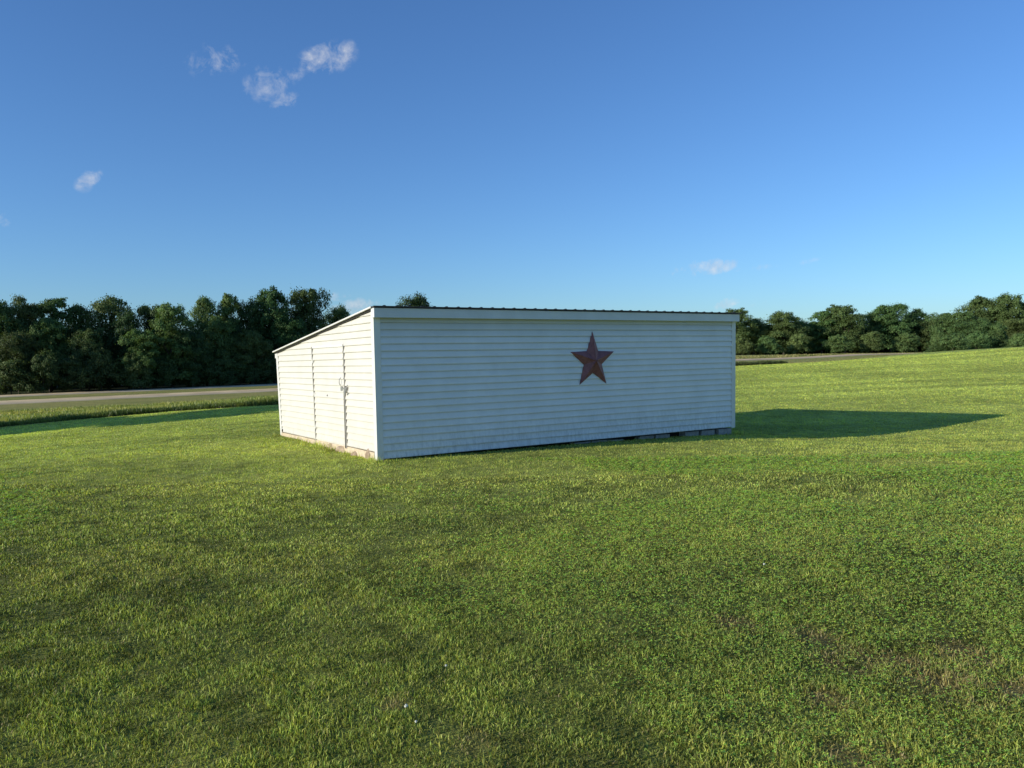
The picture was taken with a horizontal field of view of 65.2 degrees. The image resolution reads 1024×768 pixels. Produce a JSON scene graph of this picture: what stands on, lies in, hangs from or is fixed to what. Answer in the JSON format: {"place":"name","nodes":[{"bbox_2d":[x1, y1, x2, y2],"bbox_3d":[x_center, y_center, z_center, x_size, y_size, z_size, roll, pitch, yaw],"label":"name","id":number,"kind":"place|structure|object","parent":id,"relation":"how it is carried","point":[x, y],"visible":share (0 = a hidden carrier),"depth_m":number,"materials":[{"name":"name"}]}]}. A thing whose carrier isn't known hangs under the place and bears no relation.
{"place":"outdoors","nodes":[
{"label":"outdoors","id":0,"kind":"place"},
{"bbox_2d":[0,353,913,404],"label":"road","id":1,"kind":"structure","parent":0,"point":[127,396],"depth_m":82.92,"materials":[{"name":"grey asphalt"}]},
{"bbox_2d":[0,347,1023,767],"bbox_3d":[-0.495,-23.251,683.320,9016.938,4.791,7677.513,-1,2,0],"label":"ground","id":2,"kind":"structure","parent":0,"point":[562,683],"depth_m":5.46,"materials":[{"name":"green plant"}]},
{"bbox_2d":[0,299,31,393],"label":"tree","id":3,"kind":"object","parent":2,"relation":"on","point":[7,323],"visible":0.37,"depth_m":98.12,"materials":[{"name":"green plant"}]},
{"bbox_2d":[0,358,34,394],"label":"shrub","id":4,"kind":"object","parent":2,"relation":"on","point":[7,366],"visible":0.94,"depth_m":93.16,"materials":[{"name":"green plant"}]},
{"bbox_2d":[0,330,41,393],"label":"tree","id":5,"kind":"object","parent":2,"relation":"on","point":[14,344],"visible":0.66,"depth_m":95.08,"materials":[{"name":"green plant"}]},
{"bbox_2d":[1,295,46,392],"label":"tree","id":6,"kind":"object","parent":2,"relation":"on","point":[30,313],"visible":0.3,"depth_m":99.66,"materials":[{"name":"green plant"}]},
{"bbox_2d":[15,349,61,393],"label":"shrub","id":7,"kind":"object","parent":2,"relation":"on","point":[41,364],"visible":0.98,"depth_m":94.29,"materials":[{"name":"green plant"}]},
{"bbox_2d":[26,318,68,391],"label":"tree","id":8,"kind":"object","parent":2,"relation":"on","point":[44,340],"visible":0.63,"depth_m":99.47,"materials":[{"name":"green plant"}]},
{"bbox_2d":[38,297,76,390],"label":"tree","id":9,"kind":"object","parent":2,"relation":"on","point":[51,311],"visible":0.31,"depth_m":103.76,"materials":[{"name":"green plant"}]},
{"bbox_2d":[52,355,99,391],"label":"shrub","id":10,"kind":"object","parent":2,"relation":"on","point":[72,373],"visible":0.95,"depth_m":96.27,"materials":[{"name":"green plant"}]},
{"bbox_2d":[61,303,96,389],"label":"tree","id":11,"kind":"object","parent":2,"relation":"on","point":[75,325],"visible":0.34,"depth_m":105.77,"materials":[{"name":"green plant"}]},
{"bbox_2d":[63,328,113,390],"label":"tree","id":12,"kind":"object","parent":2,"relation":"on","point":[83,339],"visible":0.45,"depth_m":99.60,"materials":[{"name":"green plant"}]},
{"bbox_2d":[80,347,124,390],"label":"shrub","id":13,"kind":"object","parent":2,"relation":"on","point":[102,368],"visible":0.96,"depth_m":98.99,"materials":[{"name":"green plant"}]},
{"bbox_2d":[78,293,135,388],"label":"tree","id":14,"kind":"object","parent":2,"relation":"on","point":[103,309],"visible":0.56,"depth_m":106.41,"materials":[{"name":"green plant"}]},
{"bbox_2d":[106,308,150,388],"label":"tree","id":15,"kind":"object","parent":2,"relation":"on","point":[125,323],"visible":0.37,"depth_m":103.90,"materials":[{"name":"green plant"}]},
{"bbox_2d":[113,352,154,389],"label":"shrub","id":16,"kind":"object","parent":2,"relation":"on","point":[134,377],"visible":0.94,"depth_m":100.19,"materials":[{"name":"green plant"}]},
{"bbox_2d":[115,329,159,388],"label":"tree","id":17,"kind":"object","parent":2,"relation":"on","point":[139,346],"visible":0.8,"depth_m":101.37,"materials":[{"name":"green plant"}]},
{"bbox_2d":[0,384,277,396],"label":"gravel lane","id":18,"kind":"structure","parent":2,"relation":"on","point":[67,393],"depth_m":98.06,"materials":[{"name":"grey gravel"}]},
{"bbox_2d":[134,303,165,387],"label":"tree","id":19,"kind":"object","parent":2,"relation":"on","point":[147,313],"visible":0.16,"depth_m":108.25,"materials":[{"name":"green plant"}]},
{"bbox_2d":[8,326,317,390],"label":"woodland","id":20,"kind":"object","parent":2,"relation":"on","point":[111,384],"depth_m":115.45,"materials":[{"name":"green plant"}]},
{"bbox_2d":[148,357,184,387],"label":"shrub","id":21,"kind":"object","parent":2,"relation":"on","point":[164,369],"visible":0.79,"depth_m":103.11,"materials":[{"name":"green plant"}]},
{"bbox_2d":[149,301,196,387],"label":"tree","id":22,"kind":"object","parent":2,"relation":"on","point":[169,326],"visible":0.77,"depth_m":104.85,"materials":[{"name":"green plant"}]},
{"bbox_2d":[172,326,212,386],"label":"tree","id":23,"kind":"object","parent":2,"relation":"on","point":[198,348],"visible":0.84,"depth_m":106.12,"materials":[{"name":"green plant"}]},
{"bbox_2d":[186,294,219,385],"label":"tree","id":24,"kind":"object","parent":2,"relation":"on","point":[205,304],"visible":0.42,"depth_m":112.70,"materials":[{"name":"green plant"}]},
{"bbox_2d":[200,356,238,386],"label":"shrub","id":25,"kind":"object","parent":2,"relation":"on","point":[214,367],"visible":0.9,"depth_m":108.11,"materials":[{"name":"green plant"}]},
{"bbox_2d":[201,315,244,385],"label":"tree","id":26,"kind":"object","parent":2,"relation":"on","point":[220,339],"visible":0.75,"depth_m":110.76,"materials":[{"name":"green plant"}]},
{"bbox_2d":[215,293,243,357],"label":"tree","id":27,"kind":"object","parent":2,"relation":"on","point":[227,306],"visible":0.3,"depth_m":115.70,"materials":[{"name":"green plant"}]},
{"bbox_2d":[231,295,267,383],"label":"tree","id":28,"kind":"object","parent":2,"relation":"on","point":[250,320],"visible":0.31,"depth_m":116.93,"materials":[{"name":"green plant"}]},
{"bbox_2d":[230,328,275,383],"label":"tree","id":29,"kind":"object","parent":2,"relation":"on","point":[254,353],"visible":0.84,"depth_m":112.80,"materials":[{"name":"green plant"}]},
{"bbox_2d":[253,355,276,383],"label":"shrub","id":30,"kind":"object","parent":2,"relation":"on","point":[270,363],"visible":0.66,"depth_m":113.61,"materials":[{"name":"green plant"}]},
{"bbox_2d":[247,285,293,382],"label":"tree","id":31,"kind":"object","parent":2,"relation":"on","point":[269,307],"visible":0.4,"depth_m":118.76,"materials":[{"name":"green plant"}]},
{"bbox_2d":[266,314,310,374],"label":"tree","id":32,"kind":"object","parent":2,"relation":"on","point":[288,325],"visible":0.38,"depth_m":117.74,"materials":[{"name":"green plant"}]},
{"bbox_2d":[279,286,332,335],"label":"tree","id":33,"kind":"object","parent":2,"relation":"on","point":[304,308],"visible":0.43,"depth_m":122.86,"materials":[{"name":"green plant"}]},
{"bbox_2d":[322,302,350,325],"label":"tree","id":34,"kind":"object","parent":2,"relation":"on","point":[340,313],"visible":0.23,"depth_m":128.74,"materials":[{"name":"green plant"}]},
{"bbox_2d":[335,446,344,451],"bbox_3d":[-3.054,1.200,14.421,0.509,0.179,0.237,1,3,41],"label":"stone","id":35,"kind":"object","parent":2,"relation":"on","point":[341,448],"visible":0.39,"depth_m":14.31,"materials":[{"name":"beige stone"}]},
{"bbox_2d":[365,449,372,459],"bbox_3d":[-2.348,1.216,13.331,0.187,0.284,0.207,0,2,29],"label":"stone","id":36,"kind":"object","parent":2,"relation":"on","point":[367,453],"visible":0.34,"depth_m":13.26,"materials":[{"name":"beige stone"}]},
{"bbox_2d":[395,291,432,306],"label":"tree","id":37,"kind":"object","parent":2,"relation":"on","point":[418,300],"visible":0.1,"depth_m":146.66,"materials":[{"name":"green plant"}]},
{"bbox_2d":[0,352,925,426],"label":"verge grass","id":38,"kind":"structure","parent":2,"relation":"on","point":[11,417],"depth_m":36.67,"materials":[{"name":"green plant"}]},
{"bbox_2d":[272,305,741,460],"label":"storage shed","id":39,"kind":"structure","parent":2,"relation":"on","point":[384,382],"depth_m":14.73,"materials":[{"name":"white plastic"}]},
{"bbox_2d":[311,344,346,445],"bbox_3d":[-3.382,0.209,14.790,0.077,1.852,1.814,-3,3,-33],"label":"door","id":40,"kind":"structure","parent":39,"relation":"in","point":[327,363],"depth_m":14.82,"materials":[{"name":"white plastic"}]},
{"bbox_2d":[571,332,613,383],"bbox_3d":[1.584,-0.501,15.364,1.062,1.011,0.121,-3,3,-33],"label":"barn star","id":41,"kind":"object","parent":39,"relation":"attached to","point":[592,359],"visible":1,"depth_m":15.34,"materials":[{"name":"red metal"}]},
{"bbox_2d":[725,307,757,348],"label":"tree","id":42,"kind":"object","parent":2,"relation":"on","point":[741,328],"visible":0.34,"depth_m":280.42,"materials":[{"name":"green plant"}]},
{"bbox_2d":[736,336,756,353],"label":"shrub","id":43,"kind":"object","parent":2,"relation":"on","point":[742,342],"visible":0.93,"depth_m":256.45,"materials":[{"name":"green plant"}]},
{"bbox_2d":[736,317,779,354],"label":"tree","id":44,"kind":"object","parent":2,"relation":"on","point":[758,326],"visible":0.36,"depth_m":285.70,"materials":[{"name":"green plant"}]},
{"bbox_2d":[756,335,785,354],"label":"shrub","id":45,"kind":"object","parent":2,"relation":"on","point":[766,342],"visible":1,"depth_m":260.49,"materials":[{"name":"green plant"}]},
{"bbox_2d":[754,309,813,354],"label":"tree","id":46,"kind":"object","parent":2,"relation":"on","point":[783,328],"visible":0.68,"depth_m":280.83,"materials":[{"name":"green plant"}]},
{"bbox_2d":[786,333,811,353],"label":"shrub","id":47,"kind":"object","parent":2,"relation":"on","point":[800,341],"visible":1,"depth_m":266.40,"materials":[{"name":"green plant"}]},
{"bbox_2d":[797,320,823,353],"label":"tree","id":48,"kind":"object","parent":2,"relation":"on","point":[811,324],"visible":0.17,"depth_m":290.42,"materials":[{"name":"green plant"}]},
{"bbox_2d":[802,310,837,353],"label":"tree","id":49,"kind":"object","parent":2,"relation":"on","point":[824,323],"visible":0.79,"depth_m":287.94,"materials":[{"name":"green plant"}]},
{"bbox_2d":[822,334,856,352],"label":"shrub","id":50,"kind":"object","parent":2,"relation":"on","point":[839,343],"visible":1,"depth_m":268.64,"materials":[{"name":"green plant"}]},
{"bbox_2d":[736,324,948,354],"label":"woodland","id":51,"kind":"object","parent":2,"relation":"on","point":[919,349],"visible":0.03,"depth_m":303.29,"materials":[{"name":"green plant"}]},
{"bbox_2d":[816,304,878,353],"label":"tree","id":52,"kind":"object","parent":2,"relation":"on","point":[846,323],"visible":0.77,"depth_m":284.85,"materials":[{"name":"green plant"}]},
{"bbox_2d":[855,312,883,352],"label":"tree","id":53,"kind":"object","parent":2,"relation":"on","point":[867,323],"visible":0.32,"depth_m":294.80,"materials":[{"name":"green plant"}]},
{"bbox_2d":[859,330,885,352],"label":"shrub","id":54,"kind":"object","parent":2,"relation":"on","point":[872,340],"visible":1,"depth_m":272.29,"materials":[{"name":"green plant"}]},
{"bbox_2d":[865,302,917,352],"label":"tree","id":55,"kind":"object","parent":2,"relation":"on","point":[890,322],"visible":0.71,"depth_m":288.16,"materials":[{"name":"green plant"}]},
{"bbox_2d":[890,332,921,351],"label":"shrub","id":56,"kind":"object","parent":2,"relation":"on","point":[904,342],"visible":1,"depth_m":274.11,"materials":[{"name":"green plant"}]},
{"bbox_2d":[896,308,930,351],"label":"tree","id":57,"kind":"object","parent":2,"relation":"on","point":[918,315],"visible":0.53,"depth_m":292.64,"materials":[{"name":"green plant"}]},
{"bbox_2d":[918,318,940,350],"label":"tree","id":58,"kind":"object","parent":2,"relation":"on","point":[925,337],"visible":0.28,"depth_m":289.34,"materials":[{"name":"green plant"}]},
{"bbox_2d":[930,326,947,351],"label":"shrub","id":59,"kind":"object","parent":2,"relation":"on","point":[936,336],"visible":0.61,"depth_m":149.23,"materials":[{"name":"green plant"}]},
{"bbox_2d":[922,333,971,352],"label":"shrub","id":60,"kind":"object","parent":2,"relation":"on","point":[955,342],"visible":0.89,"depth_m":144.79,"materials":[{"name":"green plant"}]},
{"bbox_2d":[922,311,983,348],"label":"tree","id":61,"kind":"object","parent":2,"relation":"on","point":[946,319],"visible":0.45,"depth_m":173.64,"materials":[{"name":"green plant"}]},
{"bbox_2d":[943,318,991,349],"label":"tree","id":62,"kind":"object","parent":2,"relation":"on","point":[983,326],"visible":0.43,"depth_m":166.45,"materials":[{"name":"green plant"}]},
{"bbox_2d":[954,295,999,346],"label":"tree","id":63,"kind":"object","parent":2,"relation":"on","point":[979,306],"visible":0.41,"depth_m":175.77,"materials":[{"name":"green plant"}]},
{"bbox_2d":[965,331,992,349],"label":"shrub","id":64,"kind":"object","parent":2,"relation":"on","point":[978,341],"visible":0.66,"depth_m":150.59,"materials":[{"name":"green plant"}]},
{"bbox_2d":[982,321,1009,348],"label":"shrub","id":65,"kind":"object","parent":2,"relation":"on","point":[997,332],"visible":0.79,"depth_m":154.00,"materials":[{"name":"green plant"}]},
{"bbox_2d":[978,292,1023,330],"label":"tree","id":66,"kind":"object","parent":2,"relation":"on","point":[1007,307],"visible":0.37,"depth_m":171.69,"materials":[{"name":"green plant"}]},
{"bbox_2d":[1000,318,1023,347],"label":"tree","id":67,"kind":"object","parent":2,"relation":"on","point":[1017,326],"visible":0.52,"depth_m":164.75,"materials":[{"name":"green plant"}]},
{"bbox_2d":[1003,333,1023,347],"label":"shrub","id":68,"kind":"object","parent":2,"relation":"on","point":[1018,341],"visible":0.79,"depth_m":149.42,"materials":[{"name":"green plant"}]},
{"bbox_2d":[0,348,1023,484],"bbox_3d":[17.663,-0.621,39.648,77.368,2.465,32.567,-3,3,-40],"label":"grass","id":69,"kind":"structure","parent":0,"point":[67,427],"depth_m":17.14,"materials":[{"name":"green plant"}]},
{"bbox_2d":[0,0,1023,331],"label":"sky","id":70,"kind":"structure","parent":0,"point":[762,157],"materials":[{"name":"blue"}]}
]}

